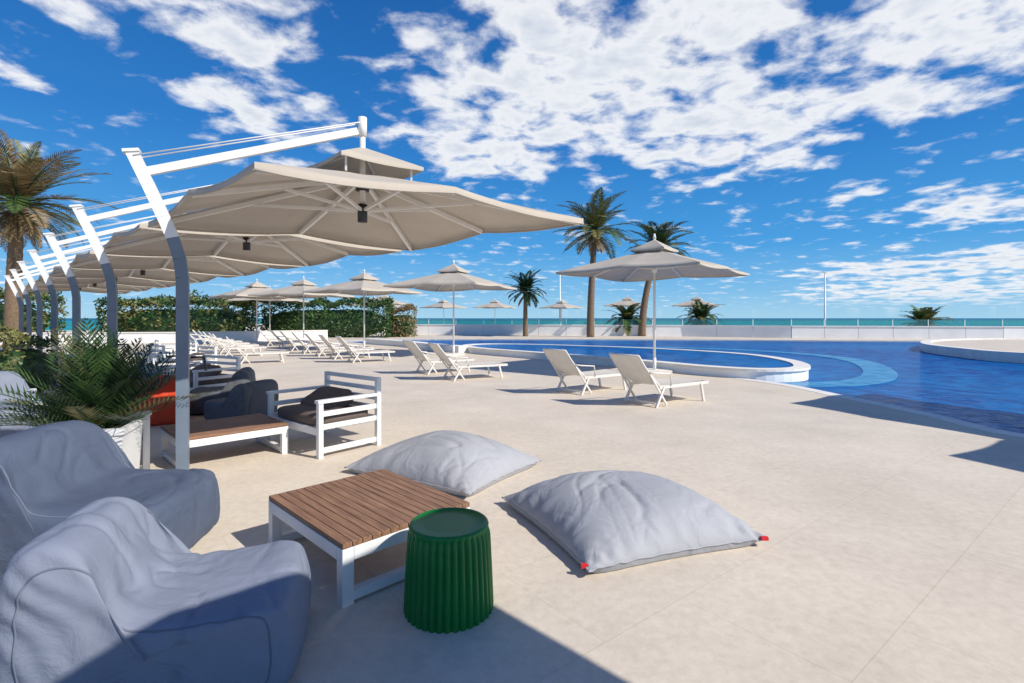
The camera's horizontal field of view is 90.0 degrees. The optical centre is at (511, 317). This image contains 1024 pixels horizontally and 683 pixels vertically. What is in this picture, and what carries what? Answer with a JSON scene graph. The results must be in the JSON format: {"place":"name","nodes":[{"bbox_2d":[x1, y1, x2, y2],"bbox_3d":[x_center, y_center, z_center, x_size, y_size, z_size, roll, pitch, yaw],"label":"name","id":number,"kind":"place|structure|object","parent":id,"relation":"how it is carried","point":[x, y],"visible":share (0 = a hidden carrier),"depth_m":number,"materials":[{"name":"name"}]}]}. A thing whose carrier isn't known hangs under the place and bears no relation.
{"place":"outdoors","nodes":[
{"label":"outdoors","id":0,"kind":"place"},
{"bbox_2d":[0,330,327,343],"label":"garden wall","id":1,"kind":"structure","parent":0,"point":[162,337],"depth_m":31.74,"materials":[{"name":"paint"}]},
{"bbox_2d":[0,330,1023,682],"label":"pool deck","id":2,"kind":"structure","parent":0,"point":[890,550],"depth_m":3.52,"materials":[{"name":"concrete"}]},
{"bbox_2d":[0,371,47,436],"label":"bean bag chair","id":3,"kind":"object","parent":2,"relation":"on","point":[7,378],"visible":0.24,"depth_m":6.64,"materials":[{"name":"grey fabric"}]},
{"bbox_2d":[0,324,65,394],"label":"shrub","id":4,"kind":"object","parent":2,"relation":"on","point":[32,361],"visible":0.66,"depth_m":9.54,"materials":[{"name":"green plant"}]},
{"bbox_2d":[0,287,68,331],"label":"hedge","id":5,"kind":"object","parent":2,"relation":"on","point":[46,315],"visible":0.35,"depth_m":31.94,"materials":[{"name":"green plant"}]},
{"bbox_2d":[0,129,117,349],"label":"palm tree","id":6,"kind":"object","parent":2,"relation":"on","point":[21,185],"visible":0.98,"depth_m":19.76,"materials":[{"name":"green plant"}]},
{"bbox_2d":[4,269,138,348],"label":"cantilever parasol","id":7,"kind":"object","parent":2,"relation":"on","point":[20,302],"visible":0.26,"depth_m":17.49,"materials":[{"name":"metal"}]},
{"bbox_2d":[10,258,164,348],"bbox_3d":[-13.122,-0.277,15.917,3.677,3.547,2.938,0,0,-38],"label":"cantilever parasol","id":8,"kind":"object","parent":2,"relation":"on","point":[16,275],"visible":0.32,"depth_m":15.37,"materials":[{"name":"metal"}]},
{"bbox_2d":[29,388,151,468],"bbox_3d":[-4.096,1.100,4.954,1.164,0.800,0.812,0,0,45],"label":"slatted armchair","id":9,"kind":"object","parent":2,"relation":"on","point":[145,446],"visible":0.07,"depth_m":4.81,"materials":[{"name":"white paint"}]},
{"bbox_2d":[17,248,194,351],"bbox_3d":[-10.822,-0.277,13.767,3.677,3.547,2.938,0,0,-38],"label":"cantilever parasol","id":10,"kind":"object","parent":2,"relation":"on","point":[132,281],"visible":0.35,"depth_m":13.43,"materials":[{"name":"fabric"}]},
{"bbox_2d":[0,420,219,580],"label":"bean bag chair","id":11,"kind":"object","parent":2,"relation":"on","point":[53,474],"visible":0.72,"depth_m":3.15,"materials":[{"name":"grey fabric"}]},
{"bbox_2d":[0,317,220,468],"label":"planter with palm","id":12,"kind":"object","parent":2,"relation":"on","point":[103,392],"visible":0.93,"depth_m":4.30,"materials":[{"name":"white paint"}]},
{"bbox_2d":[27,236,238,388],"bbox_3d":[-8.522,-0.277,11.617,3.677,3.547,2.938,0,0,-38],"label":"cantilever parasol","id":13,"kind":"object","parent":2,"relation":"on","point":[161,274],"visible":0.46,"depth_m":11.64,"materials":[{"name":"fabric"}]},
{"bbox_2d":[132,375,175,425],"bbox_3d":[-5.142,1.181,7.480,0.746,0.635,0.914,0,0,-30],"label":"bean bag chair","id":14,"kind":"object","parent":2,"relation":"on","point":[165,416],"visible":0.21,"depth_m":7.17,"materials":[{"name":"red fabric"}]},
{"bbox_2d":[0,496,310,682],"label":"bean bag chair","id":15,"kind":"object","parent":2,"relation":"on","point":[116,589],"visible":1,"depth_m":1.94,"materials":[{"name":"grey fabric"}]},
{"bbox_2d":[155,340,175,352],"bbox_3d":[-10.895,1.100,16.404,0.812,0.800,1.164,0,0,-40],"label":"slatted armchair","id":16,"kind":"object","parent":2,"relation":"on","point":[158,343],"visible":0.08,"depth_m":16.07,"materials":[{"name":"white paint"}]},
{"bbox_2d":[135,352,200,382],"bbox_3d":[-6.996,1.100,10.405,1.164,0.800,0.812,0,0,40],"label":"slatted armchair","id":17,"kind":"object","parent":2,"relation":"on","point":[153,356],"visible":0.16,"depth_m":9.99,"materials":[{"name":"white paint"}]},
{"bbox_2d":[43,213,301,356],"bbox_3d":[-6.222,-0.277,9.467,3.677,3.547,2.938,0,0,-38],"label":"cantilever parasol","id":18,"kind":"object","parent":2,"relation":"on","point":[216,265],"visible":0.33,"depth_m":9.63,"materials":[{"name":"fabric"}]},
{"bbox_2d":[149,344,196,362],"bbox_3d":[-8.996,1.100,13.605,1.164,0.800,0.812,0,0,40],"label":"slatted armchair","id":19,"kind":"object","parent":2,"relation":"on","point":[162,351],"visible":0.18,"depth_m":13.23,"materials":[{"name":"white paint"}]},
{"bbox_2d":[93,289,261,331],"bbox_3d":[-24.007,-0.253,37.034,10.688,3.908,3.433,0,0,0],"label":"hedge","id":20,"kind":"object","parent":2,"relation":"on","point":[160,319],"visible":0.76,"depth_m":36.03,"materials":[{"name":"green plant"}]},
{"bbox_2d":[160,341,196,351],"bbox_3d":[-9.905,1.100,15.196,0.812,0.800,1.164,0,0,-40],"label":"slatted armchair","id":21,"kind":"object","parent":2,"relation":"on","point":[195,348],"visible":0.12,"depth_m":15.31,"materials":[{"name":"white paint"}]},
{"bbox_2d":[162,345,216,367],"bbox_3d":[-7.804,1.100,12.395,1.164,0.800,0.812,0,0,40],"label":"slatted armchair","id":22,"kind":"object","parent":2,"relation":"on","point":[214,352],"visible":0.16,"depth_m":12.42,"materials":[{"name":"white paint"}]},
{"bbox_2d":[159,355,240,390],"bbox_3d":[-5.603,1.100,9.195,1.164,0.800,0.812,0,0,30],"label":"slatted armchair","id":23,"kind":"object","parent":2,"relation":"on","point":[210,376],"visible":0.47,"depth_m":9.10,"materials":[{"name":"white paint"}]},
{"bbox_2d":[190,334,222,344],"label":"sun lounger","id":24,"kind":"object","parent":2,"relation":"on","point":[195,339],"visible":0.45,"depth_m":28.38,"materials":[{"name":"white plastic"}]},
{"bbox_2d":[192,330,233,345],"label":"sun lounger","id":25,"kind":"object","parent":2,"relation":"on","point":[202,339],"visible":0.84,"depth_m":26.64,"materials":[{"name":"white plastic"}]},
{"bbox_2d":[198,330,241,346],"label":"sun lounger","id":26,"kind":"object","parent":2,"relation":"on","point":[236,341],"visible":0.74,"depth_m":24.90,"materials":[{"name":"white plastic"}]},
{"bbox_2d":[190,367,255,414],"bbox_3d":[-4.714,1.159,8.301,0.963,0.678,0.873,0,0,-20],"label":"bean bag chair","id":27,"kind":"object","parent":2,"relation":"on","point":[244,375],"visible":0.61,"depth_m":7.97,"materials":[{"name":"fabric"}]},
{"bbox_2d":[160,413,287,466],"bbox_3d":[-3.150,1.335,5.620,1.032,0.330,0.860,0,0,-45],"label":"wooden coffee table","id":28,"kind":"object","parent":2,"relation":"on","point":[258,427],"visible":0.83,"depth_m":5.52,"materials":[{"name":"white paint"}]},
{"bbox_2d":[203,332,249,350],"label":"sun lounger","id":29,"kind":"object","parent":2,"relation":"on","point":[216,344],"visible":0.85,"depth_m":23.16,"materials":[{"name":"white plastic"}]},
{"bbox_2d":[208,332,258,353],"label":"sun lounger","id":30,"kind":"object","parent":2,"relation":"on","point":[223,348],"visible":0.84,"depth_m":21.57,"materials":[{"name":"white plastic"}]},
{"bbox_2d":[69,184,401,350],"bbox_3d":[-3.922,-0.277,7.317,3.677,3.547,2.938,0,0,-38],"label":"cantilever parasol","id":31,"kind":"object","parent":2,"relation":"on","point":[281,248],"visible":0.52,"depth_m":7.58,"materials":[{"name":"fabric"}]},
{"bbox_2d":[212,333,266,355],"bbox_3d":[-10.704,1.052,20.117,1.866,0.917,0.770,0,0,-30],"label":"sun lounger","id":32,"kind":"object","parent":2,"relation":"on","point":[230,348],"visible":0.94,"depth_m":19.98,"materials":[{"name":"white plastic"}]},
{"bbox_2d":[204,379,278,419],"bbox_3d":[-4.009,1.206,7.602,0.832,0.584,0.741,0,0,20],"label":"bean bag chair","id":33,"kind":"object","parent":2,"relation":"on","point":[247,398],"visible":0.86,"depth_m":7.31,"materials":[{"name":"fabric"}]},
{"bbox_2d":[208,279,304,342],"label":"patio parasol","id":34,"kind":"object","parent":2,"relation":"on","point":[256,287],"visible":0.77,"depth_m":30.19,"materials":[{"name":"fabric"}]},
{"bbox_2d":[226,336,288,363],"bbox_3d":[-8.504,1.052,17.117,1.866,0.917,0.770,0,0,-30],"label":"sun lounger","id":35,"kind":"object","parent":2,"relation":"on","point":[262,352],"visible":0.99,"depth_m":17.06,"materials":[{"name":"white plastic"}]},
{"bbox_2d":[227,286,308,329],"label":"patio parasol","id":36,"kind":"object","parent":2,"relation":"on","point":[259,300],"visible":0.43,"depth_m":36.52,"materials":[{"name":"fabric"}]},
{"bbox_2d":[258,329,296,345],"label":"sun lounger","id":37,"kind":"object","parent":2,"relation":"on","point":[269,341],"visible":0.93,"depth_m":27.37,"materials":[{"name":"white plastic"}]},
{"bbox_2d":[269,330,310,347],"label":"sun lounger","id":38,"kind":"object","parent":2,"relation":"on","point":[276,336],"visible":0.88,"depth_m":25.60,"materials":[{"name":"white plastic"}]},
{"bbox_2d":[248,276,354,344],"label":"patio parasol","id":39,"kind":"object","parent":2,"relation":"on","point":[298,288],"visible":0.92,"depth_m":28.01,"materials":[{"name":"fabric"}]},
{"bbox_2d":[279,331,324,350],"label":"sun lounger","id":40,"kind":"object","parent":2,"relation":"on","point":[289,340],"visible":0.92,"depth_m":23.58,"materials":[{"name":"white plastic"}]},
{"bbox_2d":[291,332,339,353],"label":"sun lounger","id":41,"kind":"object","parent":2,"relation":"on","point":[307,346],"visible":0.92,"depth_m":21.79,"materials":[{"name":"white plastic"}]},
{"bbox_2d":[266,371,380,458],"bbox_3d":[-2.244,1.100,6.095,1.164,0.800,0.812,0,0,39],"label":"slatted armchair","id":42,"kind":"object","parent":2,"relation":"on","point":[326,407],"visible":0.98,"depth_m":5.96,"materials":[{"name":"white paint"}]},
{"bbox_2d":[259,297,394,337],"bbox_3d":[-14.285,-0.155,40.023,10.151,3.643,3.165,0,0,0],"label":"hedge","id":43,"kind":"object","parent":2,"relation":"on","point":[346,322],"visible":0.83,"depth_m":39.15,"materials":[{"name":"green plant"}]},
{"bbox_2d":[304,333,355,356],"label":"sun lounger","id":44,"kind":"object","parent":2,"relation":"on","point":[315,343],"visible":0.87,"depth_m":20.12,"materials":[{"name":"white plastic"}]},
{"bbox_2d":[318,335,373,359],"bbox_3d":[-6.142,1.052,18.979,1.866,0.917,0.770,0,0,-34],"label":"sun lounger","id":45,"kind":"object","parent":2,"relation":"on","point":[328,343],"visible":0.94,"depth_m":18.82,"materials":[{"name":"white plastic"}]},
{"bbox_2d":[121,116,583,469],"bbox_3d":[-1.622,-0.277,5.167,3.677,3.547,2.938,0,0,-38],"label":"cantilever parasol","id":46,"kind":"object","parent":2,"relation":"on","point":[362,195],"visible":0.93,"depth_m":5.21,"materials":[{"name":"fabric"}]},
{"bbox_2d":[303,269,422,347],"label":"patio parasol","id":47,"kind":"object","parent":2,"relation":"on","point":[363,284],"visible":0.97,"depth_m":24.24,"materials":[{"name":"fabric"}]},
{"bbox_2d":[335,336,394,362],"bbox_3d":[-5.022,1.052,17.548,1.866,0.917,0.770,0,0,-32],"label":"sun lounger","id":48,"kind":"object","parent":2,"relation":"on","point":[345,344],"visible":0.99,"depth_m":17.43,"materials":[{"name":"white plastic"}]},
{"bbox_2d":[269,469,469,607],"bbox_3d":[-0.935,1.335,3.310,1.032,0.330,0.860,0,0,45],"label":"wooden coffee table","id":49,"kind":"object","parent":2,"relation":"on","point":[346,522],"visible":0.77,"depth_m":3.10,"materials":[{"name":"white paint"}]},
{"bbox_2d":[346,296,399,306],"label":"patio parasol","id":50,"kind":"object","parent":2,"relation":"on","point":[376,298],"visible":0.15,"depth_m":51.91,"materials":[{"name":"fabric"}]},
{"bbox_2d":[358,295,406,334],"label":"patio parasol","id":51,"kind":"object","parent":2,"relation":"on","point":[395,302],"visible":0.32,"depth_m":46.06,"materials":[{"name":"fabric"}]},
{"bbox_2d":[386,303,417,336],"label":"shrub","id":52,"kind":"object","parent":2,"relation":"on","point":[403,325],"visible":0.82,"depth_m":40.32,"materials":[{"name":"green plant"}]},
{"bbox_2d":[365,338,467,352],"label":"curved wall","id":53,"kind":"structure","parent":2,"relation":"on","point":[444,347],"depth_m":24.82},
{"bbox_2d":[403,340,473,374],"bbox_3d":[-2.013,1.052,14.108,1.866,0.917,0.770,0,0,-36],"label":"sun lounger","id":54,"kind":"object","parent":2,"relation":"on","point":[414,349],"visible":0.94,"depth_m":13.80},
{"bbox_2d":[344,430,541,496],"bbox_3d":[-0.660,1.321,5.075,1.537,0.350,1.203,0,0,31],"label":"floor cushion","id":55,"kind":"object","parent":2,"relation":"on","point":[460,463],"visible":0.94,"depth_m":4.71,"materials":[{"name":"fabric"}]},
{"bbox_2d":[420,298,466,323],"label":"patio parasol","id":56,"kind":"object","parent":2,"relation":"on","point":[443,303],"visible":0.98,"depth_m":59.37,"materials":[{"name":"fabric"}]},
{"bbox_2d":[403,507,493,633],"bbox_3d":[-0.327,1.278,2.660,0.462,0.444,0.462,0,0,0],"label":"green ribbed stool","id":57,"kind":"object","parent":2,"relation":"on","point":[448,588],"visible":1,"depth_m":2.48,"materials":[{"name":"plastic"}]},
{"bbox_2d":[383,260,516,355],"bbox_3d":[-2.350,-0.422,20.600,3.935,3.836,3.935,0,0,23],"label":"patio parasol","id":58,"kind":"object","parent":2,"relation":"on","point":[453,277],"visible":0.99,"depth_m":20.19,"materials":[{"name":"fabric"}]},
{"bbox_2d":[428,343,507,380],"bbox_3d":[-1.086,1.052,12.686,1.866,0.917,0.770,0,0,-28],"label":"sun lounger","id":59,"kind":"object","parent":2,"relation":"on","point":[436,348],"visible":1,"depth_m":12.56,"materials":[{"name":"white plastic"}]},
{"bbox_2d":[472,300,515,307],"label":"patio parasol","id":60,"kind":"object","parent":2,"relation":"on","point":[494,304],"visible":0.99,"depth_m":58.95,"materials":[{"name":"fabric"}]},
{"bbox_2d":[505,270,548,335],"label":"palm tree","id":61,"kind":"object","parent":2,"relation":"on","point":[525,284],"visible":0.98,"depth_m":41.68,"materials":[{"name":"green plant"}]},
{"bbox_2d":[540,299,582,324],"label":"patio parasol","id":62,"kind":"object","parent":2,"relation":"on","point":[561,304],"visible":0.98,"depth_m":61.42,"materials":[{"name":"fabric"}]},
{"bbox_2d":[102,324,1023,338],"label":"boundary wall","id":63,"kind":"structure","parent":2,"relation":"on","point":[889,332],"depth_m":39.61,"materials":[{"name":"white paint"}]},
{"bbox_2d":[428,319,1002,325],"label":"glass fence","id":64,"kind":"object","parent":63,"relation":"on","point":[791,322],"visible":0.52,"depth_m":38.48,"materials":[{"name":"teal"}]},
{"bbox_2d":[542,348,626,394],"bbox_3d":[1.546,1.052,10.523,1.866,0.917,0.770,0,0,-37],"label":"sun lounger","id":65,"kind":"object","parent":2,"relation":"on","point":[561,360],"visible":0.96,"depth_m":10.20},
{"bbox_2d":[552,187,638,336],"bbox_3d":[6.530,-4.226,40.421,6.595,11.452,7.096,0,0,29],"label":"palm tree","id":66,"kind":"object","parent":2,"relation":"on","point":[594,216],"visible":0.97,"depth_m":39.96,"materials":[{"name":"green plant"}]},
{"bbox_2d":[602,303,651,335],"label":"palm tree","id":67,"kind":"object","parent":2,"relation":"on","point":[627,318],"visible":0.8,"depth_m":43.35,"materials":[{"name":"green plant"}]},
{"bbox_2d":[604,295,649,306],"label":"patio parasol","id":68,"kind":"object","parent":2,"relation":"on","point":[627,301],"visible":0.7,"depth_m":50.58,"materials":[{"name":"fabric"}]},
{"bbox_2d":[501,470,768,572],"bbox_3d":[0.803,1.339,3.731,1.443,0.315,1.304,0,0,-18],"label":"floor cushion","id":69,"kind":"object","parent":2,"relation":"on","point":[601,521],"visible":1,"depth_m":3.34,"materials":[{"name":"fabric"}]},
{"bbox_2d":[464,343,810,381],"bbox_3d":[3.707,1.425,19.595,5.973,0.350,15.206,0,0,-39],"label":"raised pool basin","id":70,"kind":"object","parent":2,"relation":"on","point":[736,365],"visible":0.86,"depth_m":16.18,"materials":[{"name":"concrete"}]},
{"bbox_2d":[556,234,749,372],"bbox_3d":[3.950,-0.422,14.200,3.935,3.836,3.935,0,0,40],"label":"patio parasol","id":71,"kind":"object","parent":2,"relation":"on","point":[654,260],"visible":1,"depth_m":14.17,"materials":[{"name":"fabric"}]},
{"bbox_2d":[609,352,708,407],"bbox_3d":[2.638,1.052,9.129,1.866,0.917,0.770,0,0,-34],"label":"sun lounger","id":72,"kind":"object","parent":2,"relation":"on","point":[633,369],"visible":1,"depth_m":8.84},
{"bbox_2d":[625,220,695,335],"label":"palm tree","id":73,"kind":"object","parent":2,"relation":"on","point":[662,233],"visible":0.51,"depth_m":42.19,"materials":[{"name":"green plant"}]},
{"bbox_2d":[336,339,1023,437],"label":"pool coping","id":74,"kind":"object","parent":2,"relation":"attached to","point":[967,424],"visible":0.47,"depth_m":9.39,"materials":[{"name":"concrete"}]},
{"bbox_2d":[672,295,719,306],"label":"patio parasol","id":75,"kind":"object","parent":2,"relation":"on","point":[689,303],"visible":0.75,"depth_m":50.23,"materials":[{"name":"fabric"}]},
{"bbox_2d":[678,300,723,324],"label":"palm tree","id":76,"kind":"object","parent":2,"relation":"on","point":[701,312],"visible":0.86,"depth_m":43.32,"materials":[{"name":"green plant"}]},
{"bbox_2d":[900,304,956,325],"bbox_3d":[32.025,0.498,39.438,3.907,3.159,3.784,0,0,-43],"label":"palm tree","id":77,"kind":"object","parent":2,"relation":"on","point":[922,316],"visible":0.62,"depth_m":39.11,"materials":[{"name":"green plant"}]},
{"bbox_2d":[0,0,1023,317],"label":"sky","id":78,"kind":"structure","parent":0,"point":[875,146],"materials":[{"name":"blue"}]},
{"bbox_2d":[45,318,1023,330],"bbox_3d":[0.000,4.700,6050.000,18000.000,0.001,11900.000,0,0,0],"label":"sea","id":79,"kind":"structure","parent":0,"point":[796,322],"depth_m":687.64,"materials":[{"name":"liquid"}]},
{"bbox_2d":[353,340,1023,433],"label":"swimming pool water","id":80,"kind":"structure","parent":0,"point":[986,393],"depth_m":14.48,"materials":[{"name":"blue liquid"}]},
{"bbox_2d":[619,346,897,386],"bbox_3d":[9.479,1.631,20.442,7.824,0.138,16.974,0,0,-6],"label":"submerged pool step","id":81,"kind":"object","parent":80,"relation":"in","point":[873,373],"visible":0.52,"depth_m":14.15,"materials":[{"name":"tile"}]},
{"bbox_2d":[920,338,1023,363],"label":"pool island deck","id":82,"kind":"structure","parent":80,"relation":"in","point":[1010,350],"depth_m":22.07,"materials":[{"name":"concrete"}]},
{"bbox_3d":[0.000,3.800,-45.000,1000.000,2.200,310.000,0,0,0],"label":"ground","id":83,"kind":"structure","parent":0,"visible":0},
{"bbox_2d":[559,275,560,324],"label":"lamp post","id":84,"kind":"object","parent":83,"relation":"on","point":[559,299],"depth_m":63.94,"materials":[{"name":"white metal"}]},
{"bbox_2d":[822,272,826,325],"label":"lamp post","id":85,"kind":"object","parent":83,"relation":"on","point":[825,296],"visible":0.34,"depth_m":62.94,"materials":[{"name":"white metal"}]}
]}

